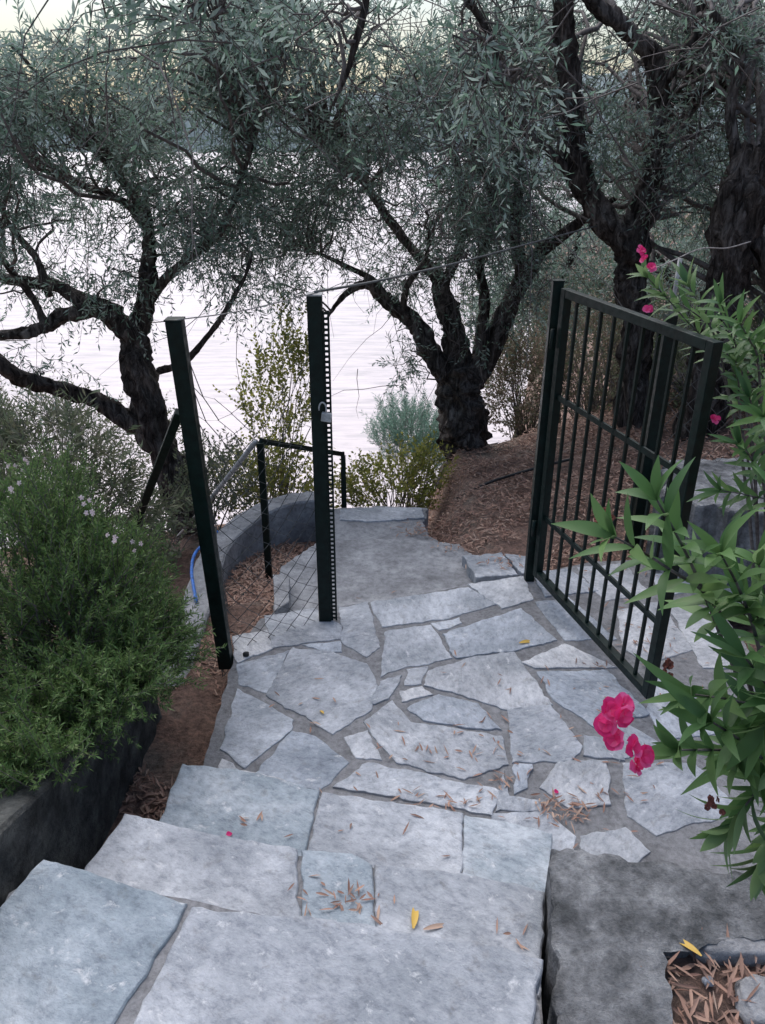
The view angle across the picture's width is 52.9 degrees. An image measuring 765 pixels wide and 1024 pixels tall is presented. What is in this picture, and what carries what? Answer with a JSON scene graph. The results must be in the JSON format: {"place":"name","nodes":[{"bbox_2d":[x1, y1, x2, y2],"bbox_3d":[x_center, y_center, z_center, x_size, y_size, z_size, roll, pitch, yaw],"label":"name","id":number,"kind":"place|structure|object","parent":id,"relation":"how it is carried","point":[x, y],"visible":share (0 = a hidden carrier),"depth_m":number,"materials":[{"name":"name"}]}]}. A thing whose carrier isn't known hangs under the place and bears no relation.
{"place":"outdoors","nodes":[
{"label":"outdoors","id":0,"kind":"place"},
{"bbox_2d":[243,651,248,656],"bbox_3d":[-0.642,0.669,3.614,0.032,0.025,0.024,0,26,0],"label":"rock","id":1,"kind":"object","parent":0,"point":[246,654],"visible":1,"depth_m":3.61,"materials":[{"name":"stone"}]},
{"bbox_2d":[1,68,696,152],"bbox_3d":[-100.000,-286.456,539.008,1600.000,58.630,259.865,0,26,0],"label":"shore hills","id":2,"kind":"structure","parent":0,"point":[187,125],"depth_m":458.34,"materials":[{"name":"grey"}]},
{"bbox_2d":[0,152,729,548],"bbox_3d":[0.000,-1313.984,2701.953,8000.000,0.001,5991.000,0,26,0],"label":"sea","id":3,"kind":"structure","parent":0,"point":[214,360],"depth_m":35.63,"materials":[{"name":"liquid"}]},
{"bbox_2d":[0,189,763,845],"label":"hillside ground","id":4,"kind":"structure","parent":0,"point":[184,729],"depth_m":5.28,"materials":[{"name":"soil"}]},
{"bbox_2d":[0,690,161,906],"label":"planter wall","id":5,"kind":"structure","parent":4,"relation":"on","point":[59,822],"depth_m":2.44,"materials":[{"name":"concrete"}]},
{"bbox_2d":[0,432,226,797],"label":"rosemary bush","id":6,"kind":"object","parent":5,"relation":"on","point":[78,682],"visible":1,"depth_m":2.83,"materials":[{"name":"green plant"}]},
{"bbox_2d":[0,383,191,638],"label":"white oleander","id":7,"kind":"object","parent":4,"relation":"on","point":[8,435],"visible":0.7,"depth_m":3.73,"materials":[{"name":"green plant"}]},
{"bbox_2d":[0,368,211,509],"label":"coastal shrub","id":8,"kind":"object","parent":4,"relation":"on","point":[99,425],"visible":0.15,"depth_m":7.55,"materials":[{"name":"green plant"}]},
{"bbox_2d":[110,426,272,575],"bbox_3d":[-1.594,-0.025,5.902,1.002,1.059,2.488,5,26,10],"label":"coastal shrub","id":9,"kind":"object","parent":4,"relation":"on","point":[170,533],"visible":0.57,"depth_m":6.24,"materials":[{"name":"green plant"}]},
{"bbox_2d":[0,0,397,535],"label":"olive tree","id":10,"kind":"object","parent":4,"relation":"on","point":[150,413],"visible":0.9,"depth_m":5.31,"materials":[{"name":"green plant"}]},
{"bbox_2d":[117,537,314,824],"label":"leaf litter","id":11,"kind":"object","parent":4,"relation":"on","point":[140,783],"visible":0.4,"depth_m":4.57,"materials":[{"name":"brown plant"}]},
{"bbox_2d":[157,491,315,686],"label":"curved wall","id":12,"kind":"structure","parent":4,"relation":"on","point":[234,551],"depth_m":5.45,"materials":[{"name":"concrete"}]},
{"bbox_2d":[190,530,217,602],"bbox_3d":[-1.123,0.320,4.710,0.118,0.081,0.759,-1,26,-1],"label":"garden hose","id":13,"kind":"object","parent":12,"relation":"on","point":[191,570],"visible":0.68,"depth_m":4.62,"materials":[{"name":"blue rubber"}]},
{"bbox_2d":[177,438,346,579],"bbox_3d":[-0.771,-0.035,6.025,1.205,1.962,1.891,-16,30,-30],"label":"stair railing","id":14,"kind":"object","parent":4,"relation":"on","point":[260,443],"visible":0.59,"depth_m":4.91,"materials":[{"name":"black metal"}]},
{"bbox_2d":[209,290,341,519],"bbox_3d":[-0.954,-0.641,6.778,1.355,2.506,1.283,0,26,0],"label":"yellow green shrub","id":15,"kind":"object","parent":4,"relation":"on","point":[281,473],"visible":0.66,"depth_m":6.70,"materials":[{"name":"green plant"}]},
{"bbox_2d":[0,764,552,1023],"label":"stone staircase","id":16,"kind":"structure","parent":4,"relation":"on","point":[185,909],"depth_m":1.92,"materials":[{"name":"stone"}]},
{"bbox_2d":[423,923,443,929],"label":"fallen leaf","id":17,"kind":"object","parent":16,"relation":"on","point":[435,926],"visible":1,"depth_m":2.03,"materials":[{"name":"beige plant"}]},
{"bbox_2d":[273,574,290,613],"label":"kerb block","id":18,"kind":"structure","parent":4,"relation":"on","point":[279,594],"depth_m":4.27,"materials":[{"name":"stone"}]},
{"bbox_2d":[0,0,764,379],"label":"olive tree","id":19,"kind":"object","parent":4,"relation":"on","point":[492,68],"visible":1,"depth_m":3.00,"materials":[{"name":"green plant"}]},
{"bbox_2d":[117,0,660,483],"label":"olive tree","id":20,"kind":"object","parent":4,"relation":"on","point":[459,374],"visible":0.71,"depth_m":5.99,"materials":[{"name":"green plant"}]},
{"bbox_2d":[329,425,461,509],"bbox_3d":[0.067,-0.169,6.929,1.332,1.142,1.103,0,26,0],"label":"yellow green shrub","id":21,"kind":"object","parent":4,"relation":"on","point":[410,472],"visible":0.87,"depth_m":6.78,"materials":[{"name":"green plant"}]},
{"bbox_2d":[272,506,525,614],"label":"stairs","id":22,"kind":"structure","parent":4,"relation":"on","point":[377,559],"depth_m":4.71,"materials":[{"name":"stone"}]},
{"bbox_2d":[358,384,446,509],"bbox_3d":[0.377,-0.275,9.216,1.178,2.421,1.477,-16,30,-30],"label":"feathery shrub","id":23,"kind":"object","parent":4,"relation":"on","point":[389,426],"visible":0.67,"depth_m":8.84,"materials":[{"name":"green plant"}]},
{"bbox_2d":[203,560,764,874],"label":"landing","id":24,"kind":"object","parent":4,"relation":"on","point":[380,667],"visible":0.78,"depth_m":3.27,"materials":[{"name":"grey stone"}]},
{"bbox_2d":[163,316,232,669],"bbox_3d":[-0.765,-0.004,3.274,0.117,1.628,0.068,0,26,0],"label":"fence post","id":25,"kind":"object","parent":24,"relation":"on","point":[177,339],"visible":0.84,"depth_m":3.19,"materials":[{"name":"black metal"}]},
{"bbox_2d":[130,408,179,544],"bbox_3d":[-1.104,-0.086,3.612,0.046,1.041,0.870,-22,33,-37],"label":"brace strut","id":26,"kind":"object","parent":25,"relation":"attached to","point":[171,432],"visible":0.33,"depth_m":3.38,"materials":[{"name":"green paint"}]},
{"bbox_2d":[213,514,227,676],"bbox_3d":[-0.839,0.252,3.915,0.030,1.312,0.900,-4,26,-9],"label":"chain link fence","id":27,"kind":"object","parent":25,"relation":"attached to","point":[215,525],"visible":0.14,"depth_m":4.30,"materials":[{"name":"metal"}]},
{"bbox_2d":[190,358,317,675],"bbox_3d":[-0.539,0.027,3.476,0.551,1.543,0.036,-16,30,-29],"label":"chain link fence","id":28,"kind":"object","parent":25,"relation":"attached to","point":[205,420],"visible":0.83,"depth_m":3.45,"materials":[{"name":"metal"}]},
{"bbox_2d":[306,292,336,621],"bbox_3d":[-0.271,-0.140,3.570,0.098,1.711,0.066,0,26,0],"label":"gate post","id":29,"kind":"object","parent":24,"relation":"on","point":[317,340],"visible":0.94,"depth_m":3.48,"materials":[{"name":"black metal"}]},
{"bbox_2d":[152,293,314,322],"bbox_3d":[-0.607,-0.778,3.044,0.676,0.115,0.298,-2,26,-4],"label":"wire","id":30,"kind":"object","parent":29,"relation":"attached to","point":[237,311],"visible":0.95,"depth_m":3.02,"materials":[{"name":"metal"}]},
{"bbox_2d":[318,402,331,421],"bbox_3d":[-0.252,-0.439,3.373,0.060,0.093,0.022,0,26,0],"label":"padlock","id":31,"kind":"object","parent":29,"relation":"hanging from","point":[326,416],"visible":1,"depth_m":3.37,"materials":[{"name":"metal"}]},
{"bbox_2d":[313,225,596,292],"bbox_3d":[0.607,-1.540,4.564,0.169,0.095,3.502,16,30,29],"label":"wire","id":32,"kind":"object","parent":29,"relation":"attached to","point":[375,281],"visible":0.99,"depth_m":4.25,"materials":[{"name":"grey metal"}]},
{"bbox_2d":[239,518,707,949],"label":"fallen leaves","id":33,"kind":"object","parent":24,"relation":"on","point":[377,920],"depth_m":2.81,"materials":[{"name":"brown plant"}]},
{"bbox_2d":[524,279,564,581],"bbox_3d":[0.810,-0.296,3.898,0.055,1.703,0.104,0,26,0],"label":"gate post","id":34,"kind":"object","parent":24,"relation":"on","point":[557,285],"visible":0.8,"depth_m":3.83,"materials":[{"name":"black metal"}]},
{"bbox_2d":[533,288,723,698],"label":"metal gate","id":35,"kind":"structure","parent":34,"relation":"attached to","point":[712,348],"depth_m":3.29,"materials":[{"name":"black metal"}]},
{"bbox_2d":[626,245,764,647],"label":"pink oleander","id":36,"kind":"object","parent":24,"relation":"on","point":[739,385],"visible":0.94,"depth_m":2.75,"materials":[{"name":"green plant"}]},
{"bbox_2d":[456,457,573,499],"bbox_3d":[1.050,-0.272,6.162,0.932,0.361,0.145,-4,26,-7],"label":"irrigation pipe","id":37,"kind":"object","parent":4,"relation":"on","point":[513,474],"visible":0.65,"depth_m":6.14,"materials":[{"name":"black plastic"}]},
{"bbox_2d":[481,315,580,439],"bbox_3d":[1.565,-1.338,8.477,1.372,1.663,1.671,0,26,0],"label":"hillside bush","id":38,"kind":"object","parent":4,"relation":"on","point":[518,423],"visible":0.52,"depth_m":8.36,"materials":[{"name":"green plant"}]},
{"bbox_2d":[450,178,615,424],"bbox_3d":[2.413,-2.826,11.430,3.797,4.695,3.590,-22,34,-37],"label":"olive tree","id":39,"kind":"object","parent":4,"relation":"on","point":[564,270],"visible":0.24,"depth_m":10.55,"materials":[{"name":"green plant"}]},
{"bbox_2d":[518,276,623,430],"bbox_3d":[2.206,-1.506,8.368,1.607,1.843,2.390,0,26,0],"label":"hillside bush","id":40,"kind":"object","parent":4,"relation":"on","point":[598,388],"visible":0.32,"depth_m":8.07,"materials":[{"name":"green plant"}]},
{"bbox_2d":[428,386,760,570],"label":"slope litter","id":41,"kind":"object","parent":4,"relation":"on","point":[525,507],"visible":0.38,"depth_m":5.91,"materials":[{"name":"brown plant"}]},
{"bbox_2d":[425,0,764,426],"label":"olive tree","id":42,"kind":"object","parent":4,"relation":"on","point":[620,225],"visible":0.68,"depth_m":5.67,"materials":[{"name":"green plant"}]},
{"bbox_2d":[452,198,763,417],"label":"hillside bush","id":43,"kind":"object","parent":4,"relation":"on","point":[589,340],"visible":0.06,"depth_m":12.29,"materials":[{"name":"green plant"}]},
{"bbox_2d":[504,87,719,401],"bbox_3d":[3.809,-4.349,13.514,4.383,5.667,4.192,0,26,0],"label":"olive tree","id":44,"kind":"object","parent":4,"relation":"on","point":[566,217],"visible":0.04,"depth_m":12.66,"materials":[{"name":"green plant"}]},
{"bbox_2d":[535,156,762,381],"bbox_3d":[3.724,-2.992,10.174,3.350,3.702,4.021,0,26,0],"label":"olive tree","id":45,"kind":"object","parent":4,"relation":"on","point":[650,250],"visible":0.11,"depth_m":9.71,"materials":[{"name":"green plant"}]},
{"bbox_2d":[541,848,764,1023],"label":"concrete kerb wall","id":46,"kind":"structure","parent":4,"relation":"on","point":[612,924],"depth_m":1.93,"materials":[{"name":"grey concrete"}]},
{"bbox_2d":[551,455,764,900],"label":"pink oleander","id":47,"kind":"object","parent":46,"relation":"on","point":[739,737],"visible":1,"depth_m":1.51,"materials":[{"name":"green plant"}]},
{"bbox_2d":[680,939,701,955],"bbox_3d":[0.739,1.065,1.891,0.018,0.028,0.095,-19,32,-33],"label":"fallen leaf","id":48,"kind":"object","parent":46,"relation":"on","point":[688,945],"visible":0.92,"depth_m":1.87,"materials":[{"name":"yellow plant"}]},
{"bbox_2d":[628,258,681,550],"bbox_3d":[1.560,-0.409,4.476,0.060,2.044,0.060,0,26,0],"label":"fence post","id":49,"kind":"object","parent":4,"relation":"on","point":[662,367],"visible":0.45,"depth_m":4.36,"materials":[{"name":"black metal"}]},
{"bbox_2d":[648,241,750,271],"bbox_3d":[1.887,-1.540,4.610,1.424,0.064,0.056,-23,35,-39],"label":"rope","id":50,"kind":"object","parent":49,"relation":"attached to","point":[699,249],"visible":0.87,"depth_m":4.69,"materials":[{"name":"grey fabric"}]},
{"bbox_2d":[594,284,754,412],"bbox_3d":[2.867,-1.395,7.562,1.515,1.432,2.817,6,27,12],"label":"hillside bush","id":51,"kind":"object","parent":4,"relation":"on","point":[679,383],"visible":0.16,"depth_m":7.07,"materials":[{"name":"green plant"}]},
{"bbox_2d":[596,0,764,440],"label":"olive tree","id":52,"kind":"object","parent":4,"relation":"on","point":[738,211],"visible":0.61,"depth_m":5.37,"materials":[{"name":"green plant"}]},
{"bbox_2d":[646,456,763,614],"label":"terrace wall","id":53,"kind":"structure","parent":4,"relation":"on","point":[706,514],"depth_m":4.11,"materials":[{"name":"stone"}]},
{"bbox_2d":[661,299,764,461],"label":"chain link fence","id":54,"kind":"object","parent":53,"relation":"on","point":[715,388],"visible":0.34,"depth_m":4.39,"materials":[{"name":"metal"}]},
{"bbox_2d":[659,128,764,349],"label":"olive tree","id":55,"kind":"object","parent":4,"relation":"on","point":[695,265],"visible":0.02,"depth_m":11.79,"materials":[{"name":"green plant"}]},
{"bbox_2d":[665,954,764,1023],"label":"planter soil","id":56,"kind":"structure","parent":4,"relation":"on","point":[726,1004],"depth_m":1.83,"materials":[{"name":"brown soil"}]},
{"bbox_2d":[641,925,764,1023],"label":"planter litter","id":57,"kind":"object","parent":56,"relation":"on","point":[732,978],"visible":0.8,"depth_m":1.81,"materials":[{"name":"brown plant"}]},
{"bbox_2d":[701,976,713,986],"bbox_3d":[0.776,1.119,1.831,0.027,0.020,0.024,0,26,0],"label":"rock","id":58,"kind":"object","parent":56,"relation":"on","point":[704,980],"visible":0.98,"depth_m":1.83,"materials":[{"name":"grey stone"}]},
{"bbox_2d":[689,937,764,966],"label":"rock","id":59,"kind":"object","parent":56,"relation":"on","point":[721,951],"visible":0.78,"depth_m":1.88,"materials":[{"name":"stone"}]},
{"bbox_2d":[734,974,764,1023],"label":"rock","id":60,"kind":"object","parent":56,"relation":"on","point":[747,1009],"visible":0.96,"depth_m":1.78,"materials":[{"name":"stone"}]},
{"bbox_2d":[671,291,764,419],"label":"hillside bush","id":61,"kind":"object","parent":4,"relation":"on","point":[756,320],"visible":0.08,"depth_m":6.13,"materials":[{"name":"green plant"}]},
{"bbox_2d":[0,0,764,114],"label":"sky","id":62,"kind":"structure","parent":0,"point":[53,10],"materials":[{"name":"white"}]},
{"bbox_2d":[428,69,764,182],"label":"headland hills","id":63,"kind":"structure","parent":0,"point":[543,169],"depth_m":165.91,"materials":[{"name":"grey"}]}
]}

